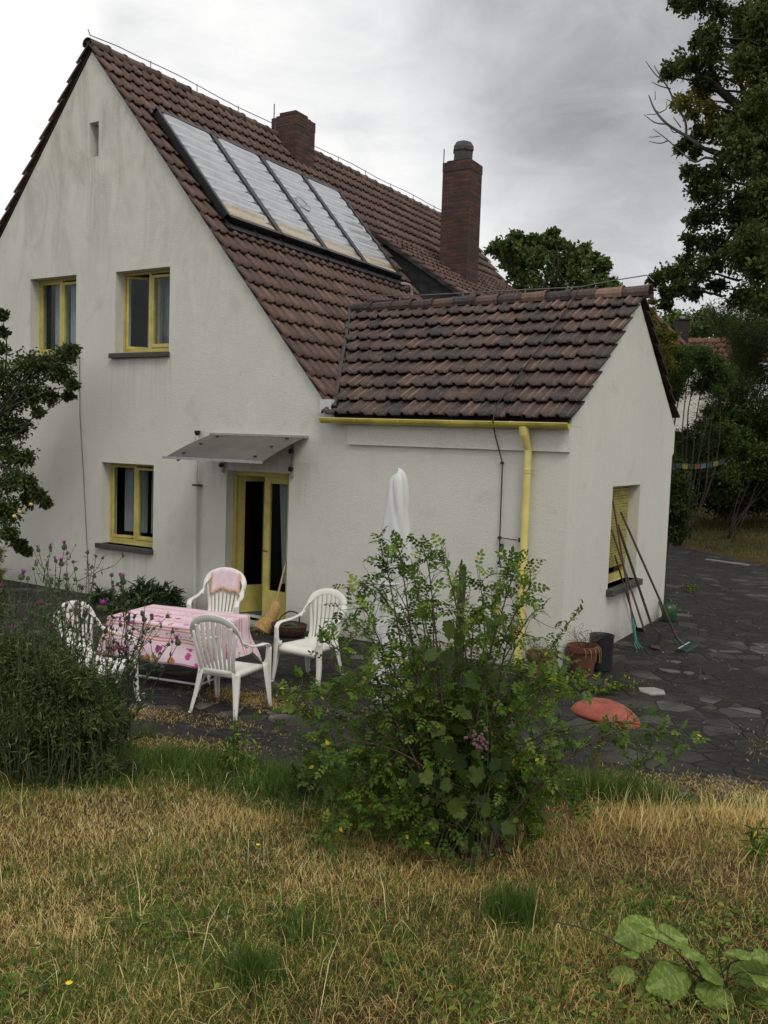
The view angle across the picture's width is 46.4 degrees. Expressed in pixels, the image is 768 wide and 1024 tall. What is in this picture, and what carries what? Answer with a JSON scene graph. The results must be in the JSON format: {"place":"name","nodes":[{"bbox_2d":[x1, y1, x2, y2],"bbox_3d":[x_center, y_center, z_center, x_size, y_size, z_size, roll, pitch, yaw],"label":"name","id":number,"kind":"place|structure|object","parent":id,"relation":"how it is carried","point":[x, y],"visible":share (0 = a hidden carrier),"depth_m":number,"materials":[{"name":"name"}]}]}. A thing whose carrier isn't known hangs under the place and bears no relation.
{"place":"outdoors","nodes":[
{"label":"outdoors","id":0,"kind":"place"},
{"bbox_2d":[271,611,306,637],"bbox_3d":[-1.257,1.477,11.883,0.540,0.340,0.432,5,5,31],"label":"wicker basket","id":1,"kind":"object","parent":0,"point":[290,632],"visible":0.75,"depth_m":11.74,"materials":[{"name":"brown wicker"}]},
{"bbox_2d":[283,623,299,626],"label":"garden gloves","id":2,"kind":"object","parent":1,"relation":"in","point":[290,624],"visible":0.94,"depth_m":11.84,"materials":[{"name":"green fabric"}]},
{"bbox_2d":[0,504,767,1023],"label":"ground","id":3,"kind":"structure","parent":0,"point":[676,870],"depth_m":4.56,"materials":[{"name":"plant"}]},
{"bbox_2d":[0,583,65,780],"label":"thistle","id":4,"kind":"object","parent":3,"relation":"on","point":[5,613],"visible":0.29,"depth_m":6.33,"materials":[{"name":"green plant"}]},
{"bbox_2d":[7,540,124,766],"bbox_3d":[-2.389,1.098,6.602,0.804,1.803,0.830,5,5,31],"label":"thistle","id":5,"kind":"object","parent":3,"relation":"on","point":[21,576],"visible":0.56,"depth_m":6.51,"materials":[{"name":"green plant"}]},
{"bbox_2d":[65,980,72,999],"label":"lawn flower","id":6,"kind":"object","parent":3,"relation":"on","point":[69,982],"visible":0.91,"depth_m":3.10,"materials":[{"name":"yellow plant"}]},
{"bbox_2d":[0,574,148,794],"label":"feathery weed","id":7,"kind":"object","parent":3,"relation":"on","point":[80,715],"visible":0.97,"depth_m":6.02,"materials":[{"name":"green plant"}]},
{"bbox_2d":[68,572,180,751],"bbox_3d":[-2.001,1.271,6.665,0.989,1.709,0.723,2,4,5],"label":"thistle","id":8,"kind":"object","parent":3,"relation":"on","point":[102,607],"visible":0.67,"depth_m":6.64,"materials":[{"name":"green plant"}]},
{"bbox_2d":[214,709,257,781],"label":"weed","id":9,"kind":"object","parent":3,"relation":"on","point":[228,747],"visible":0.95,"depth_m":6.62,"materials":[{"name":"green plant"}]},
{"bbox_2d":[200,921,305,1007],"bbox_3d":[-0.485,1.653,3.289,0.405,0.228,0.320,5,5,31],"label":"grass tuft","id":10,"kind":"object","parent":3,"relation":"on","point":[249,962],"visible":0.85,"depth_m":3.27,"materials":[{"name":"green plant"}]},
{"bbox_2d":[263,896,339,955],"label":"grass tuft","id":11,"kind":"object","parent":3,"relation":"on","point":[295,926],"visible":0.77,"depth_m":3.72,"materials":[{"name":"green plant"}]},
{"bbox_2d":[288,743,325,798],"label":"weed","id":12,"kind":"object","parent":3,"relation":"on","point":[301,789],"visible":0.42,"depth_m":6.13,"materials":[{"name":"green plant"}]},
{"bbox_2d":[0,29,679,671],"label":"house","id":13,"kind":"structure","parent":3,"relation":"on","point":[296,351],"depth_m":13.15,"materials":[{"name":"paint"}]},
{"bbox_2d":[25,278,76,359],"bbox_3d":[-5.368,-3.183,14.816,1.233,1.365,0.435,5,5,31],"label":"window","id":14,"kind":"structure","parent":13,"relation":"in","point":[62,285],"depth_m":14.94,"materials":[{"name":"yellow paint"}]},
{"bbox_2d":[95,463,153,554],"bbox_3d":[-3.923,-0.094,14.179,1.240,1.385,0.565,5,5,31],"label":"window","id":15,"kind":"structure","parent":13,"relation":"in","point":[136,475],"depth_m":14.37,"materials":[{"name":"yellow paint"}]},
{"bbox_2d":[108,270,169,358],"bbox_3d":[-3.548,-3.039,13.875,1.250,1.345,0.725,5,5,31],"label":"window","id":16,"kind":"structure","parent":13,"relation":"in","point":[158,285],"depth_m":14.03,"materials":[{"name":"yellow paint"}]},
{"bbox_2d":[231,471,288,626],"bbox_3d":[-1.727,0.505,12.825,1.210,2.157,0.923,5,5,31],"label":"door","id":17,"kind":"structure","parent":13,"relation":"in","point":[257,597],"depth_m":12.83,"materials":[{"name":"yellow paint"}]},
{"bbox_2d":[606,485,642,596],"bbox_3d":[3.224,0.350,12.248,0.320,1.427,1.380,5,5,31],"label":"window","id":18,"kind":"structure","parent":13,"relation":"in","point":[620,495],"depth_m":12.39,"materials":[{"name":"yellow paint"}]},
{"bbox_2d":[671,453,738,468],"bbox_3d":[5.643,-0.934,16.200,1.553,0.322,0.015,2,4,0],"label":"flag garland","id":19,"kind":"object","parent":13,"relation":"hanging from","point":[703,465],"visible":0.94,"depth_m":16.20,"materials":[{"name":"multicoloured fabric"}]},
{"bbox_2d":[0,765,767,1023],"bbox_3d":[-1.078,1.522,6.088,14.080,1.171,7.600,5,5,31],"label":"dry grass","id":20,"kind":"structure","parent":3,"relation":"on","point":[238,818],"depth_m":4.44,"materials":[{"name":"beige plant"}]},
{"bbox_2d":[0,765,767,1023],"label":"ground weeds","id":21,"kind":"object","parent":3,"relation":"on","point":[594,1015],"visible":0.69,"depth_m":3.64,"materials":[{"name":"green plant"}]},
{"bbox_2d":[0,728,767,828],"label":"green grass","id":22,"kind":"structure","parent":3,"relation":"on","point":[270,774],"depth_m":6.35,"materials":[{"name":"green plant"}]},
{"bbox_2d":[0,751,767,1023],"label":"tall dry grass","id":23,"kind":"structure","parent":3,"relation":"on","point":[731,805],"depth_m":5.75,"materials":[{"name":"beige plant"}]},
{"bbox_2d":[0,742,767,1023],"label":"seed stalks","id":24,"kind":"object","parent":3,"relation":"on","point":[341,930],"visible":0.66,"depth_m":3.35,"materials":[{"name":"beige plant"}]},
{"bbox_2d":[397,620,523,882],"bbox_3d":[0.413,1.259,4.783,0.629,1.410,0.595,3,5,12],"label":"wild vine","id":25,"kind":"object","parent":3,"relation":"on","point":[474,778],"visible":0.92,"depth_m":4.72,"materials":[{"name":"green plant"}]},
{"bbox_2d":[454,566,466,694],"bbox_3d":[0.482,1.279,5.947,0.053,1.852,0.041,4,5,21],"label":"wooden stake","id":26,"kind":"object","parent":3,"relation":"on","point":[460,600],"visible":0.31,"depth_m":5.88,"materials":[{"name":"brown wood"}]},
{"bbox_2d":[252,526,709,861],"bbox_3d":[0.515,1.118,5.200,2.530,2.070,1.307,2,4,-5],"label":"rose bush","id":27,"kind":"object","parent":3,"relation":"on","point":[389,765],"visible":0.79,"depth_m":4.97,"materials":[{"name":"green plant"}]},
{"bbox_2d":[470,870,563,935],"bbox_3d":[0.616,1.766,4.090,0.430,0.293,0.476,5,5,31],"label":"grass tuft","id":28,"kind":"object","parent":3,"relation":"on","point":[507,905],"visible":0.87,"depth_m":4.03,"materials":[{"name":"green plant"}]},
{"bbox_2d":[483,225,621,292],"bbox_3d":[5.852,-4.696,31.244,5.615,10.188,4.141,-1,5,-29],"label":"broadleaf tree","id":29,"kind":"object","parent":3,"relation":"on","point":[520,256],"visible":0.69,"depth_m":30.45,"materials":[{"name":"green plant"}]},
{"bbox_2d":[636,899,672,916],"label":"weed","id":30,"kind":"object","parent":3,"relation":"on","point":[665,905],"visible":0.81,"depth_m":4.28,"materials":[{"name":"green plant"}]},
{"bbox_2d":[554,914,767,1022],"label":"hazel sapling","id":31,"kind":"object","parent":3,"relation":"on","point":[636,933],"visible":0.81,"depth_m":3.43,"materials":[{"name":"green plant"}]},
{"bbox_2d":[648,297,684,379],"bbox_3d":[7.368,-2.406,24.282,1.227,6.833,1.235,2,4,5],"label":"tree","id":32,"kind":"object","parent":3,"relation":"on","point":[669,338],"visible":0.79,"depth_m":23.93,"materials":[{"name":"green plant"}]},
{"bbox_2d":[657,304,741,338],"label":"background tree","id":33,"kind":"object","parent":3,"relation":"on","point":[694,328],"visible":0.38,"depth_m":48.33,"materials":[{"name":"green plant"}]},
{"bbox_2d":[675,415,726,537],"bbox_3d":[8.964,-0.994,26.067,1.924,3.680,1.607,2,4,5],"label":"holly bush","id":34,"kind":"object","parent":3,"relation":"on","point":[701,423],"visible":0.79,"depth_m":26.00,"materials":[{"name":"green plant"}]},
{"bbox_2d":[665,339,744,545],"bbox_3d":[8.793,-1.970,25.153,2.685,5.942,2.644,2,4,-1],"label":"garden maple","id":35,"kind":"object","parent":3,"relation":"on","point":[716,379],"visible":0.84,"depth_m":24.77,"materials":[{"name":"green plant"}]},
{"bbox_2d":[644,0,767,343],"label":"oak tree","id":36,"kind":"object","parent":3,"relation":"on","point":[740,129],"visible":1,"depth_m":17.59,"materials":[{"name":"green plant"}]},
{"bbox_2d":[653,314,767,441],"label":"neighbour house","id":37,"kind":"structure","parent":3,"relation":"on","point":[681,324],"depth_m":42.17,"materials":[{"name":"paint"}]},
{"bbox_2d":[669,507,767,562],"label":"lawn grass","id":38,"kind":"structure","parent":3,"relation":"on","point":[765,522],"depth_m":26.55,"materials":[{"name":"brown plant"}]},
{"bbox_2d":[672,405,767,526],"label":"yew hedge","id":39,"kind":"object","parent":3,"relation":"on","point":[761,507],"visible":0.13,"depth_m":29.43,"materials":[{"name":"green plant"}]},
{"bbox_2d":[686,286,767,495],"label":"spruce tree","id":40,"kind":"object","parent":3,"relation":"on","point":[750,356],"visible":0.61,"depth_m":27.04,"materials":[{"name":"green plant"}]},
{"bbox_2d":[689,452,767,530],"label":"hazel bush","id":41,"kind":"object","parent":3,"relation":"on","point":[721,495],"visible":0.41,"depth_m":28.03,"materials":[{"name":"green plant"}]},
{"bbox_2d":[702,394,767,538],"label":"elder bush","id":42,"kind":"object","parent":3,"relation":"on","point":[752,460],"visible":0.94,"depth_m":26.14,"materials":[{"name":"green plant"}]},
{"bbox_2d":[739,816,767,864],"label":"weed","id":43,"kind":"object","parent":3,"relation":"on","point":[753,851],"visible":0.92,"depth_m":5.21,"materials":[{"name":"green plant"}]},
{"bbox_2d":[0,545,767,810],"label":"patio","id":44,"kind":"structure","parent":0,"point":[737,589],"depth_m":9.57,"materials":[{"name":"grey stone"}]},
{"bbox_2d":[0,531,16,632],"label":"thuja shrub","id":45,"kind":"object","parent":44,"relation":"on","point":[2,570],"visible":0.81,"depth_m":9.26,"materials":[{"name":"green plant"}]},
{"bbox_2d":[0,307,83,557],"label":"apple tree","id":46,"kind":"object","parent":44,"relation":"on","point":[15,478],"visible":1,"depth_m":13.29,"materials":[{"name":"green plant"}]},
{"bbox_2d":[53,600,140,700],"bbox_3d":[-2.775,1.362,8.576,0.624,0.974,0.650,4,5,25],"label":"garden chair","id":47,"kind":"object","parent":44,"relation":"on","point":[92,612],"visible":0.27,"depth_m":8.70,"materials":[{"name":"white plastic"}]},
{"bbox_2d":[88,574,192,613],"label":"peony plant","id":48,"kind":"object","parent":44,"relation":"on","point":[156,594],"visible":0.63,"depth_m":12.68,"materials":[{"name":"green plant"}]},
{"bbox_2d":[125,719,158,743],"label":"grass tuft","id":49,"kind":"object","parent":44,"relation":"on","point":[142,732],"visible":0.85,"depth_m":7.72,"materials":[{"name":"green plant"}]},
{"bbox_2d":[116,662,213,695],"bbox_3d":[-2.179,1.461,9.511,1.200,0.713,0.838,4,5,21],"label":"garden table","id":50,"kind":"object","parent":44,"relation":"on","point":[183,682],"visible":0.15,"depth_m":9.17,"materials":[{"name":"white plastic"}]},
{"bbox_2d":[97,604,261,684],"bbox_3d":[-2.179,1.363,9.506,1.450,0.541,1.047,4,5,21],"label":"tablecloth","id":51,"kind":"object","parent":50,"relation":"on","point":[179,621],"visible":0.63,"depth_m":9.19,"materials":[{"name":"fabric"}]},
{"bbox_2d":[186,567,246,613],"bbox_3d":[-2.024,1.201,10.983,0.650,0.974,0.624,2,4,6],"label":"garden chair","id":52,"kind":"object","parent":44,"relation":"on","point":[236,605],"visible":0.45,"depth_m":11.19,"materials":[{"name":"white plastic"}]},
{"bbox_2d":[210,568,241,594],"bbox_3d":[-1.973,0.872,11.218,0.381,0.328,0.139,2,4,6],"label":"towel","id":53,"kind":"object","parent":52,"relation":"hanging from","point":[227,579],"visible":0.99,"depth_m":11.19,"materials":[{"name":"fabric"}]},
{"bbox_2d":[188,614,271,720],"bbox_3d":[-1.485,1.407,8.555,0.650,0.974,0.624,4,5,22],"label":"garden chair","id":54,"kind":"object","parent":44,"relation":"on","point":[219,666],"visible":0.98,"depth_m":8.35,"materials":[{"name":"white plastic"}]},
{"bbox_2d":[239,737,259,765],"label":"weed","id":55,"kind":"object","parent":44,"relation":"on","point":[254,751],"visible":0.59,"depth_m":7.11,"materials":[{"name":"green plant"}]},
{"bbox_2d":[251,561,286,632],"bbox_3d":[-1.536,1.180,12.263,0.334,0.980,0.641,5,5,31],"label":"besom broom","id":56,"kind":"object","parent":44,"relation":"on","point":[266,619],"visible":0.94,"depth_m":12.11,"materials":[{"name":"wicker"}]},
{"bbox_2d":[265,679,306,700],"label":"weed","id":57,"kind":"object","parent":44,"relation":"on","point":[282,694],"visible":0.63,"depth_m":8.98,"materials":[{"name":"green plant"}]},
{"bbox_2d":[271,588,347,685],"bbox_3d":[-0.772,1.344,9.682,0.650,0.974,0.624,5,5,32],"label":"garden chair","id":58,"kind":"object","parent":44,"relation":"on","point":[302,647],"visible":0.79,"depth_m":9.74,"materials":[{"name":"white plastic"}]},
{"bbox_2d":[334,624,373,647],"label":"weed","id":59,"kind":"object","parent":44,"relation":"on","point":[350,637],"visible":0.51,"depth_m":11.37,"materials":[{"name":"green plant"}]},
{"bbox_2d":[368,468,411,703],"bbox_3d":[0.079,0.728,9.068,0.480,2.356,0.480,5,5,31],"label":"closed parasol","id":60,"kind":"object","parent":44,"relation":"on","point":[396,514],"visible":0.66,"depth_m":8.92,"materials":[{"name":"fabric"}]},
{"bbox_2d":[121,681,767,809],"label":"needle drift","id":61,"kind":"object","parent":44,"relation":"on","point":[256,703],"visible":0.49,"depth_m":7.67,"materials":[{"name":"brown plant"}]},
{"bbox_2d":[127,601,762,802],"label":"leaf litter","id":62,"kind":"object","parent":44,"relation":"on","point":[540,699],"visible":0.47,"depth_m":9.95,"materials":[{"name":"brown plant"}]},
{"bbox_2d":[525,599,582,680],"bbox_3d":[1.897,1.409,9.991,0.644,0.978,0.367,5,5,31],"label":"flower pot","id":63,"kind":"object","parent":44,"relation":"on","point":[543,660],"visible":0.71,"depth_m":9.95,"materials":[{"name":"ceramic"}]},
{"bbox_2d":[567,623,603,676],"bbox_3d":[2.325,1.587,10.372,0.422,0.595,0.461,2,4,1],"label":"flower pot","id":64,"kind":"object","parent":44,"relation":"on","point":[585,653],"visible":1,"depth_m":10.29,"materials":[{"name":"ceramic"}]},
{"bbox_2d":[536,664,652,695],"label":"weed","id":65,"kind":"object","parent":44,"relation":"on","point":[590,688],"visible":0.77,"depth_m":9.61,"materials":[{"name":"green plant"}]},
{"bbox_2d":[589,632,614,671],"bbox_3d":[2.572,1.661,10.623,0.294,0.425,0.294,5,5,31],"label":"plastic bin","id":66,"kind":"object","parent":44,"relation":"on","point":[605,644],"visible":0.81,"depth_m":10.50,"materials":[{"name":"grey plastic"}]},
{"bbox_2d":[570,697,640,776],"bbox_3d":[1.667,1.805,6.800,0.530,0.789,0.523,5,5,31],"label":"garden mushroom","id":67,"kind":"object","parent":44,"relation":"on","point":[597,709],"visible":0.67,"depth_m":6.63,"materials":[{"name":"red ceramic"}]},
{"bbox_2d":[612,500,641,648],"bbox_3d":[3.219,0.821,11.923,0.124,1.927,0.566,-2,6,-39],"label":"garden cultivator","id":68,"kind":"object","parent":44,"relation":"on","point":[633,624],"visible":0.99,"depth_m":11.90,"materials":[{"name":"teal wood"}]},
{"bbox_2d":[614,555,643,631],"bbox_3d":[3.368,1.148,12.367,0.182,1.213,1.192,5,5,31],"label":"lawn edger","id":69,"kind":"object","parent":44,"relation":"on","point":[638,629],"visible":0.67,"depth_m":12.36,"materials":[{"name":"brown wood"}]},
{"bbox_2d":[611,529,660,649],"bbox_3d":[3.375,1.013,11.940,0.732,1.538,0.261,4,5,27],"label":"draw hoe","id":70,"kind":"object","parent":44,"relation":"on","point":[635,602],"visible":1,"depth_m":11.93,"materials":[{"name":"brown wood"}]},
{"bbox_2d":[618,524,661,643],"bbox_3d":[3.447,0.972,12.139,0.670,1.602,0.181,2,4,6],"label":"manure fork","id":71,"kind":"object","parent":44,"relation":"on","point":[638,585],"visible":0.99,"depth_m":12.13,"materials":[{"name":"brown wood"}]},
{"bbox_2d":[638,687,664,695],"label":"stone slab","id":72,"kind":"structure","parent":44,"relation":"in","point":[651,691],"depth_m":9.71,"materials":[{"name":"grey stone"}]},
{"bbox_2d":[618,739,685,767],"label":"weed","id":73,"kind":"object","parent":44,"relation":"on","point":[643,759],"visible":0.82,"depth_m":7.41,"materials":[{"name":"green plant"}]},
{"bbox_2d":[620,512,697,652],"bbox_3d":[3.677,0.897,11.984,0.987,1.774,0.587,5,5,31],"label":"leaf rake","id":74,"kind":"object","parent":44,"relation":"on","point":[686,646],"visible":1,"depth_m":11.95,"materials":[{"name":"brown metal"}]},
{"bbox_2d":[658,598,676,621],"bbox_3d":[4.355,1.502,13.923,0.248,0.353,0.401,0,5,-28],"label":"watering can","id":75,"kind":"object","parent":44,"relation":"on","point":[671,609],"visible":0.82,"depth_m":13.76,"materials":[{"name":"green plastic"}]},
{"bbox_2d":[658,668,680,673],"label":"stone slab","id":76,"kind":"structure","parent":44,"relation":"in","point":[669,670],"depth_m":10.65,"materials":[{"name":"grey stone"}]},
{"bbox_2d":[670,660,680,663],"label":"stone slab","id":77,"kind":"structure","parent":44,"relation":"on","point":[675,661],"depth_m":11.12,"materials":[{"name":"grey stone"}]},
{"bbox_2d":[664,454,703,588],"bbox_3d":[5.444,0.195,17.060,1.114,2.633,1.615,3,4,7],"label":"laurel bush","id":78,"kind":"object","parent":44,"relation":"on","point":[679,515],"visible":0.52,"depth_m":16.70,"materials":[{"name":"green plant"}]},
{"bbox_2d":[683,671,694,674],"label":"stone slab","id":79,"kind":"structure","parent":44,"relation":"in","point":[688,673],"depth_m":10.59,"materials":[{"name":"grey stone"}]},
{"bbox_2d":[680,582,703,592],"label":"weed","id":80,"kind":"object","parent":44,"relation":"on","point":[688,589],"visible":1,"depth_m":16.82,"materials":[{"name":"green plant"}]},
{"bbox_2d":[705,559,749,565],"bbox_3d":[8.236,1.208,21.536,0.130,0.030,1.100,-2,6,-38],"label":"kerb stone","id":81,"kind":"object","parent":44,"relation":"on","point":[728,562],"visible":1,"depth_m":21.43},
{"bbox_2d":[0,0,767,403],"label":"sky","id":82,"kind":"structure","parent":0,"point":[551,99],"materials":[{"name":"grey"}]}
]}

